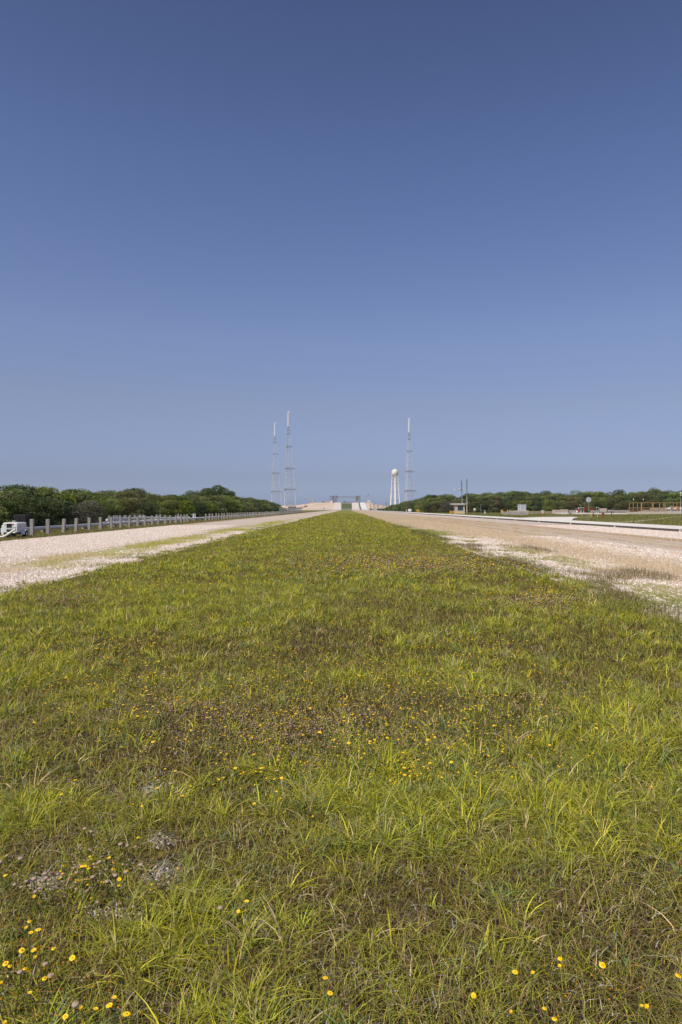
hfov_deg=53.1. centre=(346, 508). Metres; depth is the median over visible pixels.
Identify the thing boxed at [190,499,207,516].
scrub tree
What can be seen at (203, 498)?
scrub tree
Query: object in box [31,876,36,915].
seed head
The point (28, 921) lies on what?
yellow flower
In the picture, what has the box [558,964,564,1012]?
yellow flower
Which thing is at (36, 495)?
scrub tree
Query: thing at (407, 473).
lightning tower
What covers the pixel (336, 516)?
grass turf
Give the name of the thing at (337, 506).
pad ramp lane
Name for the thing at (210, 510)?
scrub tree
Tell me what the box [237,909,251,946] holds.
yellow flower
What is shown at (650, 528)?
kerb
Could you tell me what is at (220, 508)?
scrub tree
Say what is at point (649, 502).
scrub tree
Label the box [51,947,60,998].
yellow flower
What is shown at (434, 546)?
grass turf
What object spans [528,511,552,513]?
tan fence
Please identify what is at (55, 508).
scrub tree
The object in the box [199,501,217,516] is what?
scrub tree
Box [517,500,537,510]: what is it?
scrub tree
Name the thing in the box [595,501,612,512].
scrub tree
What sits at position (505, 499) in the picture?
scrub tree
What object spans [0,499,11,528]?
scrub tree
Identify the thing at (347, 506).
pad ramp median
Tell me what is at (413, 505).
scrub tree
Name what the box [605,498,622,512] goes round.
scrub tree
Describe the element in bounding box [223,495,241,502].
scrub tree
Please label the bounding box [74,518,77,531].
concrete post
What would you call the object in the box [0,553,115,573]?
lane weeds
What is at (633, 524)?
road
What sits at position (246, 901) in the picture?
yellow flower
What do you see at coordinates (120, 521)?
concrete post
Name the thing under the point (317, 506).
pad mound
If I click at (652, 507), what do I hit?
railed enclosure
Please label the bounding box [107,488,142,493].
scrub tree
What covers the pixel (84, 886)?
yellow flower
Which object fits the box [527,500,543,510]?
scrub tree
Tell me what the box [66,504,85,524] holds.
bare bush
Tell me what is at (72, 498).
scrub tree
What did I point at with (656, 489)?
scrub tree
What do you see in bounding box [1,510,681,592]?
ground
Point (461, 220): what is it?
sky
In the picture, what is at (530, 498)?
scrub tree
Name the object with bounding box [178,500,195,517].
scrub tree
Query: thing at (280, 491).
lightning tower
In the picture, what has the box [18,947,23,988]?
yellow flower
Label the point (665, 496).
scrub tree
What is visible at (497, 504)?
scrub tree
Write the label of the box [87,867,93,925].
yellow flower
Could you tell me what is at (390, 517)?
gravel lane
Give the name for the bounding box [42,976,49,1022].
yellow flower
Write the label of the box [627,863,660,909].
finger grass
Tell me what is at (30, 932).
yellow flower
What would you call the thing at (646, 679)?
grass turf
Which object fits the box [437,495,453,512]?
scrub tree
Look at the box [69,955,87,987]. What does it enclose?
yellow flower
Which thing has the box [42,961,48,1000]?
seed head
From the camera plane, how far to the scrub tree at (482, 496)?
325.41 m
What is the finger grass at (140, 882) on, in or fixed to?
on the median ground at (392, 876)
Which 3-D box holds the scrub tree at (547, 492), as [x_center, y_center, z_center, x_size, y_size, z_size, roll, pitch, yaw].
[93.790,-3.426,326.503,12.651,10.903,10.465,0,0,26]
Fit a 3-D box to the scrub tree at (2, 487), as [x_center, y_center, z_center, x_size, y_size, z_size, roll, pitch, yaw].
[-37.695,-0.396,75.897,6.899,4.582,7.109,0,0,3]
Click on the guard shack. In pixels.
(459, 507)
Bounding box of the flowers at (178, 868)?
[1,533,664,899]
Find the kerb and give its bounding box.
[369,510,681,531]
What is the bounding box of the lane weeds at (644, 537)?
[409,517,681,554]
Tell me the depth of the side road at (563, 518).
114.40 m
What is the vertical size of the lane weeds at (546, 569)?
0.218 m
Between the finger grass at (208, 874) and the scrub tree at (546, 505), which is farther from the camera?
the scrub tree at (546, 505)
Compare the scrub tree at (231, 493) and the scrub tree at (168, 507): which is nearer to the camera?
the scrub tree at (168, 507)
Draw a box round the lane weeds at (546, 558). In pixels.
[410,529,681,607]
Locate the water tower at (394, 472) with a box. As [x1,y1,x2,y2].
[390,469,399,504]
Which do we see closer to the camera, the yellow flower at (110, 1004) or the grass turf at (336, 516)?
the yellow flower at (110, 1004)
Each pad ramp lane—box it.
[333,503,340,509]
[352,503,359,509]
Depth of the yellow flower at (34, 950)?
2.44 m
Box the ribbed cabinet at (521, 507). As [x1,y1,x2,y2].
[517,504,525,510]
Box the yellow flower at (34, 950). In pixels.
[30,948,52,999]
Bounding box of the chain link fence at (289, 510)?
[279,508,301,513]
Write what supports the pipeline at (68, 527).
on the ground at (579, 516)
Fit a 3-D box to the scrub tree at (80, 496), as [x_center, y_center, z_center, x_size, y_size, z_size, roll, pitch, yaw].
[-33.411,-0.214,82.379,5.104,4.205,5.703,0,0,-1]
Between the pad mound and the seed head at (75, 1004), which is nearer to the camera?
the seed head at (75, 1004)
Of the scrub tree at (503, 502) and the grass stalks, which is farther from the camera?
the scrub tree at (503, 502)
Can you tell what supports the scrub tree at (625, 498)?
on the ground at (579, 516)
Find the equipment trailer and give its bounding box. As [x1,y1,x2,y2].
[0,522,27,537]
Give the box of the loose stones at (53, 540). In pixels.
[0,525,234,555]
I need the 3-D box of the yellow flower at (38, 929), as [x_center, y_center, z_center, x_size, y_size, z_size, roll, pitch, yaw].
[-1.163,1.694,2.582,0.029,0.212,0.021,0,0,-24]
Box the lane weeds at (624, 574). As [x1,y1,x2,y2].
[455,542,681,601]
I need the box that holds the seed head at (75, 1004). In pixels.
[72,1001,78,1023]
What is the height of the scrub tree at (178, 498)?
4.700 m
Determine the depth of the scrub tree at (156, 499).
110.23 m
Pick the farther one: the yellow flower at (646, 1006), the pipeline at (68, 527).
the pipeline at (68, 527)
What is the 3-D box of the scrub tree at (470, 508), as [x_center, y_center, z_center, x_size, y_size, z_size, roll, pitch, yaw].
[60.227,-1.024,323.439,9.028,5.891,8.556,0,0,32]
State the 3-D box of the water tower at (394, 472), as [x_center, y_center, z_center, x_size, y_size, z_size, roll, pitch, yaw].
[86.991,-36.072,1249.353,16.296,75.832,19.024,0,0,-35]
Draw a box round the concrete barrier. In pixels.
[560,509,567,512]
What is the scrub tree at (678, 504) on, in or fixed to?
on the ground at (579, 516)
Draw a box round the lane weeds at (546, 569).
[396,526,681,631]
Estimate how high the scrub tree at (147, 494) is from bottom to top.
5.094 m
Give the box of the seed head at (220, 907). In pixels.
[217,905,222,932]
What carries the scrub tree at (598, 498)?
on the ground at (579, 516)
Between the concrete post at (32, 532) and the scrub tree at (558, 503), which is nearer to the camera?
the concrete post at (32, 532)
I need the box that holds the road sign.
[586,497,590,518]
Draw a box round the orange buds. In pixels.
[0,869,677,1022]
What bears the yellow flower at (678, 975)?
on the median ground at (392, 876)
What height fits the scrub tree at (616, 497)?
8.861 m
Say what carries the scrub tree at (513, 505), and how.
on the ground at (579, 516)
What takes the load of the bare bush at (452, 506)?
on the ground at (579, 516)
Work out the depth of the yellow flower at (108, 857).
3.08 m
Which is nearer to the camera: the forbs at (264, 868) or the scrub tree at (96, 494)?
the forbs at (264, 868)
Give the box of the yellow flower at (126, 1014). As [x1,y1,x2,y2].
[122,1011,130,1023]
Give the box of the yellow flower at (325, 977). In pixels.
[322,976,327,1023]
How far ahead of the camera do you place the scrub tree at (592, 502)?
304.84 m
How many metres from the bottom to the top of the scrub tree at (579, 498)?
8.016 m
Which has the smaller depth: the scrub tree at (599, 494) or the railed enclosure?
the railed enclosure
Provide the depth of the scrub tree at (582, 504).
308.49 m
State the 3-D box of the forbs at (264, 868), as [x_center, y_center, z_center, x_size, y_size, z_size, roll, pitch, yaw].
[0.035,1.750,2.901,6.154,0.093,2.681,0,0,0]
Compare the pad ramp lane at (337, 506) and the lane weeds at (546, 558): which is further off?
the pad ramp lane at (337, 506)
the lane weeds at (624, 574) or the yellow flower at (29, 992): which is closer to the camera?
the yellow flower at (29, 992)
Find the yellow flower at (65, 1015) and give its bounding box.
[62,1013,68,1023]
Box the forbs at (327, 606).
[0,567,680,644]
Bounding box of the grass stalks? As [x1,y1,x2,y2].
[0,581,681,1023]
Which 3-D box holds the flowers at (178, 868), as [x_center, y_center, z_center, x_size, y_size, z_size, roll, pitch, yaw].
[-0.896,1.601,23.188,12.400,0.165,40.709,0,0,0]
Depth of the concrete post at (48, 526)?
48.07 m
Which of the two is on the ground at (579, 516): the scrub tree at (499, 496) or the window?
the scrub tree at (499, 496)
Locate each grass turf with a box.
[0,580,681,661]
[0,653,681,800]
[24,541,581,584]
[208,521,455,542]
[294,513,385,521]
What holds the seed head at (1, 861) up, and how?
on the median ground at (392, 876)
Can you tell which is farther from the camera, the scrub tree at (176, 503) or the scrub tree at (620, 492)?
the scrub tree at (620, 492)
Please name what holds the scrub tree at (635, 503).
on the ground at (579, 516)
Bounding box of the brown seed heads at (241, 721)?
[2,543,633,915]
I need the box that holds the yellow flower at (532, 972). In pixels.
[531,971,534,1004]
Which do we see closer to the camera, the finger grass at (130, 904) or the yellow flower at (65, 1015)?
the yellow flower at (65, 1015)
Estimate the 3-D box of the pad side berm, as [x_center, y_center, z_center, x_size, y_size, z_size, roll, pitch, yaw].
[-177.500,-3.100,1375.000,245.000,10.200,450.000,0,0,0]
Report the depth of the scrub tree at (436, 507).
327.20 m
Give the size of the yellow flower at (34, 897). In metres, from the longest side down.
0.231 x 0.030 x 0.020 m
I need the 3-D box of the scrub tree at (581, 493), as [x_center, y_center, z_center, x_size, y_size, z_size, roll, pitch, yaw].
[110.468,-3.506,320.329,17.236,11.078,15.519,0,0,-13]
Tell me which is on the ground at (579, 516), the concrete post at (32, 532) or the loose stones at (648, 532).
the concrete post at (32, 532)
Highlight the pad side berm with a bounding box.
[282,505,303,508]
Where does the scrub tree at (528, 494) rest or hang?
on the ground at (579, 516)
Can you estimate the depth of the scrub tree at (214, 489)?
214.53 m
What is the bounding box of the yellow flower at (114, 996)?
[111,995,116,1023]
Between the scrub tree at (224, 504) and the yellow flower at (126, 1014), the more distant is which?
the scrub tree at (224, 504)
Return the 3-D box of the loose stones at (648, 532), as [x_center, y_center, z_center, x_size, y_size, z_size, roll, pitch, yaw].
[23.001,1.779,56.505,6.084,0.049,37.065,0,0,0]
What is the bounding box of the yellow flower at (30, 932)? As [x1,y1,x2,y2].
[29,931,32,959]
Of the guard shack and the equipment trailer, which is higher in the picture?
the guard shack
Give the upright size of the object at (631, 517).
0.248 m
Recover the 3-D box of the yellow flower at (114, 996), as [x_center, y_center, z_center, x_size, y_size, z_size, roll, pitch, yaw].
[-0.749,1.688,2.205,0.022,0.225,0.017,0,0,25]
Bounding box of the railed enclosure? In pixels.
[629,503,681,511]
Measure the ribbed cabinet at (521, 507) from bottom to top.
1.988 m
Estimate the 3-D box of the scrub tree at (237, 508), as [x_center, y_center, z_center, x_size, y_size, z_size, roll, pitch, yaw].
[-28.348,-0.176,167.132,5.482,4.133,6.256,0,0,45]
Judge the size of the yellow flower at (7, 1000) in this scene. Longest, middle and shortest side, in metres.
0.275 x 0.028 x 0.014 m
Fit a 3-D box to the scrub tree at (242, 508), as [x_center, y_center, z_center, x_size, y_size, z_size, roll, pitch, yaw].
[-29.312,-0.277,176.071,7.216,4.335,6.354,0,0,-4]
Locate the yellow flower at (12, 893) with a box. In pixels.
[3,874,23,919]
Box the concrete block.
[599,508,606,511]
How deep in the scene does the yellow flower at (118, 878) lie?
2.98 m
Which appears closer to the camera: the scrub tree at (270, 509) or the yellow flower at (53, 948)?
the yellow flower at (53, 948)
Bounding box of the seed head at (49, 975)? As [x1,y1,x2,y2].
[47,973,53,1006]
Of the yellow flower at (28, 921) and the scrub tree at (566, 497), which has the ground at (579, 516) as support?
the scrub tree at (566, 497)
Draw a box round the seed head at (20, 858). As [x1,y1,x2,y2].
[18,856,22,883]
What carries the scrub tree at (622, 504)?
on the ground at (579, 516)
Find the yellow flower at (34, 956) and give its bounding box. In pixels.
[23,955,36,1021]
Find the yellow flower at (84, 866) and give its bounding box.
[80,865,86,910]
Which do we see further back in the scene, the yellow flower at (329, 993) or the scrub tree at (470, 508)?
the scrub tree at (470, 508)
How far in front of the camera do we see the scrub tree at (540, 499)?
317.53 m
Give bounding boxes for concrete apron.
[572,513,626,513]
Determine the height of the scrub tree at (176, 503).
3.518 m
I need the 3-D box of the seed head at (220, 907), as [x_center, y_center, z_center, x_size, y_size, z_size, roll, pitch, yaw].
[-0.528,1.732,2.857,0.024,0.137,0.024,0,0,-40]
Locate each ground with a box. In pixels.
[0,510,681,1023]
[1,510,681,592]
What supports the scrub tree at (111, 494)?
on the ground at (579, 516)
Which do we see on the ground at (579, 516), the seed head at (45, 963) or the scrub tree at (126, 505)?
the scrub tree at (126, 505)
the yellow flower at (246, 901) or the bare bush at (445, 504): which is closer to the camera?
the yellow flower at (246, 901)
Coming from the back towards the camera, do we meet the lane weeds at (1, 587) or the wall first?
the wall
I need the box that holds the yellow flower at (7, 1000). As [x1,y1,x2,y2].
[0,981,15,1023]
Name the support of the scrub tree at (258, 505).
on the ground at (579, 516)
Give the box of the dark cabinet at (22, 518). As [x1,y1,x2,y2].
[14,515,30,526]
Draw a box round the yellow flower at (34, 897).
[32,895,46,927]
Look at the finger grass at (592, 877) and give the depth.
3.06 m
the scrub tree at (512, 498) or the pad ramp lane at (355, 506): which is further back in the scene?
the pad ramp lane at (355, 506)
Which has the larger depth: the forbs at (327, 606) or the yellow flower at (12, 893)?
the forbs at (327, 606)
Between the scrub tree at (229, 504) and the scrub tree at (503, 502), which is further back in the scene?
the scrub tree at (503, 502)
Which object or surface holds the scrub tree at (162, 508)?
on the ground at (579, 516)
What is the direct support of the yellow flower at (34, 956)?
on the median ground at (392, 876)
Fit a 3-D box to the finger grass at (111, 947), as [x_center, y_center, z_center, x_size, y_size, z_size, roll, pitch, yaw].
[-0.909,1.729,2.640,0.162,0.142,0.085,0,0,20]
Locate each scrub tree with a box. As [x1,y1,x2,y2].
[0,485,31,492]
[0,488,28,500]
[0,496,36,525]
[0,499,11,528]
[2,484,64,518]
[7,493,40,526]
[23,486,59,493]
[31,498,67,526]
[35,491,75,524]
[38,496,76,525]
[42,490,80,523]
[62,489,78,493]
[62,491,88,522]
[66,488,91,492]
[69,492,105,514]
[77,499,111,523]
[82,491,119,500]
[93,499,124,522]
[99,490,127,510]
[106,497,132,520]
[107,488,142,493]
[114,490,150,512]
[117,496,146,520]
[123,488,148,499]
[135,499,160,516]
[137,501,165,516]
[141,496,164,502]
[145,492,153,498]
[149,494,172,501]
[156,501,176,516]
[161,499,182,516]
[164,494,188,501]
[164,500,188,516]
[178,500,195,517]
[185,488,211,495]
[189,500,213,515]
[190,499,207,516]
[190,500,207,516]
[191,495,214,516]
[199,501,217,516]
[202,485,225,495]
[208,500,226,514]
[212,494,225,500]
[216,500,226,515]
[218,488,235,496]
[219,499,236,515]
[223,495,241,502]
[224,496,246,510]
[226,500,241,514]
[234,499,245,514]
[245,502,253,513]
[253,502,262,512]
[266,504,273,512]
[410,501,416,511]
[419,499,427,510]
[421,503,436,511]
[426,501,446,512]
[436,497,449,511]
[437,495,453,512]
[460,493,478,498]
[465,496,487,512]
[465,501,480,512]
[475,495,495,512]
[475,500,490,512]
[481,492,497,495]
[487,494,504,512]
[487,499,503,512]
[498,491,521,512]
[498,495,511,508]
[499,499,512,511]
[505,494,527,510]
[508,490,535,498]
[510,500,521,510]
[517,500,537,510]
[519,491,546,499]
[521,495,539,510]
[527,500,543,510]
[532,496,546,503]
[534,490,551,499]
[539,492,562,499]
[541,499,557,510]
[550,500,568,509]
[554,495,574,509]
[561,500,579,512]
[563,496,585,512]
[570,490,595,512]
[574,499,587,512]
[584,499,601,512]
[585,491,608,512]
[591,496,607,512]
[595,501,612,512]
[605,489,625,499]
[605,494,625,512]
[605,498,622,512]
[617,500,635,512]
[619,494,637,512]
[630,493,648,511]
[630,498,645,511]
[638,499,655,509]
[641,492,667,506]
[645,487,671,495]
[647,498,666,509]
[656,493,677,506]
[662,498,676,506]
[666,492,681,503]
[674,500,681,506]
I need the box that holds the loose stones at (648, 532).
[534,525,681,538]
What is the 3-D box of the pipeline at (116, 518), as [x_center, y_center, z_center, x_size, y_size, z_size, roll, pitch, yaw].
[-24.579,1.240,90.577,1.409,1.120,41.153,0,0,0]
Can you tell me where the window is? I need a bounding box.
[457,506,462,510]
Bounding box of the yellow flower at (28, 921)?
[27,920,31,965]
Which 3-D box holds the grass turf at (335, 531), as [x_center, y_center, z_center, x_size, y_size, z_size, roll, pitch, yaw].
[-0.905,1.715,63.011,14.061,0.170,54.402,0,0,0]
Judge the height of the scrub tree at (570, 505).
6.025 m
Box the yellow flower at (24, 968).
[22,967,28,1023]
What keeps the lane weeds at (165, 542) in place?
on the gravel lane at (243, 523)
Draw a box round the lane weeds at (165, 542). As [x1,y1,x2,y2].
[0,517,303,569]
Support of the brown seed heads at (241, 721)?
on the median ground at (392, 876)
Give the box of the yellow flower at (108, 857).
[107,856,110,895]
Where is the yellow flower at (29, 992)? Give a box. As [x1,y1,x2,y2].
[27,991,36,1023]
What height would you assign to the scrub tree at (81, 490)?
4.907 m
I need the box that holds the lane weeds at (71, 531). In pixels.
[0,512,306,541]
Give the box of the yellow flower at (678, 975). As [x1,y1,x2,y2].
[664,973,680,1023]
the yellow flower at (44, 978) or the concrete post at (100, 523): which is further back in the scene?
the concrete post at (100, 523)
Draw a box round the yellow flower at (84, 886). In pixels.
[80,865,87,917]
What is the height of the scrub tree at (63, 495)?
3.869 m
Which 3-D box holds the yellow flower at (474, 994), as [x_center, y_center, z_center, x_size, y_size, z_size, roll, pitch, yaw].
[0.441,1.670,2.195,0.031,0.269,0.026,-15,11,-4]
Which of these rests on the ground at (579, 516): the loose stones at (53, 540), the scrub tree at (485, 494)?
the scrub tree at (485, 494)
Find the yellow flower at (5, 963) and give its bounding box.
[2,961,22,999]
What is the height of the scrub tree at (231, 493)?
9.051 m
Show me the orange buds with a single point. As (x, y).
(82, 1021)
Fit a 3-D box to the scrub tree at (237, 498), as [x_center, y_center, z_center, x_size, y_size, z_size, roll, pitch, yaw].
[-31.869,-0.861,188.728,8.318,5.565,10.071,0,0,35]
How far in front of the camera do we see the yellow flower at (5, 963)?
2.40 m
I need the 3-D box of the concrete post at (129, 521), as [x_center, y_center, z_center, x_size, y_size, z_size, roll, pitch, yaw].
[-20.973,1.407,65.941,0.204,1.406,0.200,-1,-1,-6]
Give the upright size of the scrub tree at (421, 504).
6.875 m
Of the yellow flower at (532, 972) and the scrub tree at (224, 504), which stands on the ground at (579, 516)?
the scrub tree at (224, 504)
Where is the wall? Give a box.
[625,511,681,513]
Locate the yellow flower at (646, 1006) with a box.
[644,1004,648,1023]
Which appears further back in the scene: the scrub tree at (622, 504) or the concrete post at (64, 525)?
the scrub tree at (622, 504)
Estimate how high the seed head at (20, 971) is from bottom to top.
0.142 m
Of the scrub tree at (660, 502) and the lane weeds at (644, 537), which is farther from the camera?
the scrub tree at (660, 502)
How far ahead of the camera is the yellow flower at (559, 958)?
2.48 m
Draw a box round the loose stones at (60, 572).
[0,531,251,594]
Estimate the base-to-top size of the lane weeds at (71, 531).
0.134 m
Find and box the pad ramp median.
[341,503,351,509]
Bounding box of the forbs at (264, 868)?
[0,788,681,1023]
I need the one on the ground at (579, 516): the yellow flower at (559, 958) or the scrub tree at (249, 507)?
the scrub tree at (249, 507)
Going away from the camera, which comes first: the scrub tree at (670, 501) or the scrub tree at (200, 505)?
the scrub tree at (200, 505)
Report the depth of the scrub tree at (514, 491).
326.16 m
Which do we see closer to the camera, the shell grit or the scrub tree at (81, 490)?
the shell grit
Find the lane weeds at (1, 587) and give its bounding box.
[0,522,285,592]
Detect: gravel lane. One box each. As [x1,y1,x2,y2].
[0,510,339,591]
[351,510,681,617]
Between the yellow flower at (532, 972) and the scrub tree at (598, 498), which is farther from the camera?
the scrub tree at (598, 498)
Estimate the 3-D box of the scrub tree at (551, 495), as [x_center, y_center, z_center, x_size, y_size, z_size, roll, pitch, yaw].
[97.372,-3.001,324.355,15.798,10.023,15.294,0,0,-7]
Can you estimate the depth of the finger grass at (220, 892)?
2.95 m
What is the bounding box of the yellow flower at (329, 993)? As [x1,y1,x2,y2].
[325,991,331,1023]
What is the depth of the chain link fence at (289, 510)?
245.24 m
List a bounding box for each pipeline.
[0,512,292,532]
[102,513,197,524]
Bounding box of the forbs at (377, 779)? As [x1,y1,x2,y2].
[1,639,681,797]
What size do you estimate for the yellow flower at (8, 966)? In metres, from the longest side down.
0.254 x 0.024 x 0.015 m
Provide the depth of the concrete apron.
222.00 m
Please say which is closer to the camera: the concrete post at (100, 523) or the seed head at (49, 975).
the seed head at (49, 975)
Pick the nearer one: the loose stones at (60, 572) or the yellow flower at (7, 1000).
the yellow flower at (7, 1000)
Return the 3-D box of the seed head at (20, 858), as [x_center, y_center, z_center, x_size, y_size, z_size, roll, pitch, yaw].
[-1.545,1.726,3.237,0.026,0.149,0.024,0,0,0]
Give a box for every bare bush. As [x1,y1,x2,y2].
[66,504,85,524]
[73,500,108,523]
[438,502,451,511]
[446,501,459,511]
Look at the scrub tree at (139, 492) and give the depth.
104.19 m
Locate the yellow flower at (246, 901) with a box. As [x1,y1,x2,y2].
[244,900,254,957]
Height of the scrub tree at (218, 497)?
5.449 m
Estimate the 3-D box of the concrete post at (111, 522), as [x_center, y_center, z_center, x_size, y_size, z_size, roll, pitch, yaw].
[-20.978,1.407,60.955,0.221,1.390,0.200,-3,0,-5]
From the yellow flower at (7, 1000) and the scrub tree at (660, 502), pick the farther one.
the scrub tree at (660, 502)
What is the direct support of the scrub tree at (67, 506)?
on the ground at (579, 516)
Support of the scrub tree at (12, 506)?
on the ground at (579, 516)
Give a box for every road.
[360,503,366,509]
[372,510,681,528]
[527,517,577,519]
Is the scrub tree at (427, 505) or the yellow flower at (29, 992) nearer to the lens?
the yellow flower at (29, 992)
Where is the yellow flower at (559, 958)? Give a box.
[555,957,561,990]
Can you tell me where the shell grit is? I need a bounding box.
[27,786,265,932]
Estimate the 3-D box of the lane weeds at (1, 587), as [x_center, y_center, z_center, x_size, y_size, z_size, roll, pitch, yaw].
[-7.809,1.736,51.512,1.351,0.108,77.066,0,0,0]
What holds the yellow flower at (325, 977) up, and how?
on the median ground at (392, 876)
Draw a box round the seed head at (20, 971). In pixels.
[17,969,22,1003]
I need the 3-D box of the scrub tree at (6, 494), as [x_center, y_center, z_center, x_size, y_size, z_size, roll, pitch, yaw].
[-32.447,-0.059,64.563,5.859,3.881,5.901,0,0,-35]
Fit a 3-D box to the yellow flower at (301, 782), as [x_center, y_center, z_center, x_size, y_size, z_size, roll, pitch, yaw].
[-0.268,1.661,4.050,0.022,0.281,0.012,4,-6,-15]
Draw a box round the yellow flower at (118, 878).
[117,877,120,904]
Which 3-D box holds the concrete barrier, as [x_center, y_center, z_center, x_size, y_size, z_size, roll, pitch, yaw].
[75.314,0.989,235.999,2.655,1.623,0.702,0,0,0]
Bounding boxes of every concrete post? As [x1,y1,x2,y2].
[30,519,34,535]
[46,519,49,533]
[62,519,65,532]
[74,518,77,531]
[88,518,90,529]
[99,517,102,528]
[110,517,112,528]
[119,517,121,527]
[128,516,130,526]
[136,516,138,526]
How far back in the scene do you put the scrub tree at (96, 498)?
86.54 m
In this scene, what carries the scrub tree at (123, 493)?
on the ground at (579, 516)
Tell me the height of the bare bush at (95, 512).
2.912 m
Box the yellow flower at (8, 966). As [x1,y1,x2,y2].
[7,965,11,1017]
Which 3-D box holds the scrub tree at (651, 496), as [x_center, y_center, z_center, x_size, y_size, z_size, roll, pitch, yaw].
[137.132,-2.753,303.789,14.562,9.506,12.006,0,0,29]
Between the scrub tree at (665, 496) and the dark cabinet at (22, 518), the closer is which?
the dark cabinet at (22, 518)
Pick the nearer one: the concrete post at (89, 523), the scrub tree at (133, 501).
the concrete post at (89, 523)
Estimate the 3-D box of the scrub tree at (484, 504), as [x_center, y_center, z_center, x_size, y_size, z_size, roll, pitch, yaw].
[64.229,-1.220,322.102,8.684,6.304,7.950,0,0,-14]
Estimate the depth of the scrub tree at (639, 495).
302.79 m
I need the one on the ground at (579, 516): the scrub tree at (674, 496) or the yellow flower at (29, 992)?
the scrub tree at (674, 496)
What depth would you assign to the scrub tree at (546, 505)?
310.52 m
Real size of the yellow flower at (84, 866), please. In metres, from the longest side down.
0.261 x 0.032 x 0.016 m
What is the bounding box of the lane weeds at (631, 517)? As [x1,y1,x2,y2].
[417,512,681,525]
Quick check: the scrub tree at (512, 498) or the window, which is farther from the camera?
the scrub tree at (512, 498)
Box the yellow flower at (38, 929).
[35,928,41,975]
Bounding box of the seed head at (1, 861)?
[0,860,2,899]
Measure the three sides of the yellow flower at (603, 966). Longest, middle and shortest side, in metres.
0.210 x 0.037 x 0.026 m
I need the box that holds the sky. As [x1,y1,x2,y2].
[0,0,681,505]
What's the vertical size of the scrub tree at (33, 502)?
3.342 m
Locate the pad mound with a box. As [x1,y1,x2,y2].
[297,503,384,509]
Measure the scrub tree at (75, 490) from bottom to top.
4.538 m
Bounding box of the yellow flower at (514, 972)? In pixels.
[506,970,517,1009]
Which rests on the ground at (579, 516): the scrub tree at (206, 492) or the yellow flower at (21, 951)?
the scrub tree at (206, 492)
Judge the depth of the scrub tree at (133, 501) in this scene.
93.19 m
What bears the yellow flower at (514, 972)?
on the median ground at (392, 876)
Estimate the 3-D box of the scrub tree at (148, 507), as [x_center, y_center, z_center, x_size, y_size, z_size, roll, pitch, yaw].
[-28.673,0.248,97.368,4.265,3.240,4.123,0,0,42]
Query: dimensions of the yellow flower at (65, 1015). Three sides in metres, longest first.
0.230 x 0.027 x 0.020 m
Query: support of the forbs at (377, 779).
on the median ground at (392, 876)
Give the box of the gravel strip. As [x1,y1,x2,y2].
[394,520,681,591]
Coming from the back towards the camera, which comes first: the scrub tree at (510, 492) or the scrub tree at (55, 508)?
the scrub tree at (510, 492)
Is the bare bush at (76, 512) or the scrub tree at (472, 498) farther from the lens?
the scrub tree at (472, 498)
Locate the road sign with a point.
(588, 499)
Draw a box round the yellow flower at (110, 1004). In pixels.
[106,1002,116,1023]
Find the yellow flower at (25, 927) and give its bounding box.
[24,926,34,994]
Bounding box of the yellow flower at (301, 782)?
[301,764,301,803]
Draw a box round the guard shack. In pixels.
[450,504,464,511]
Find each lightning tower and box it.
[271,422,281,504]
[284,411,296,507]
[404,418,415,501]
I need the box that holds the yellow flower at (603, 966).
[592,962,605,994]
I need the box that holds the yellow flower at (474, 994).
[470,992,482,1023]
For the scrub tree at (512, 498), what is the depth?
320.56 m
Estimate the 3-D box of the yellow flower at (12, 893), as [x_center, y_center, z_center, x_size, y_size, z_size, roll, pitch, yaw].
[-1.428,1.680,2.933,0.030,0.246,0.018,-13,6,-1]
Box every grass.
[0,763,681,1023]
[89,930,129,974]
[116,887,142,928]
[122,863,154,920]
[172,886,201,936]
[198,857,221,898]
[206,885,238,915]
[434,908,476,965]
[576,850,604,918]
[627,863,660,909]
[649,849,681,911]

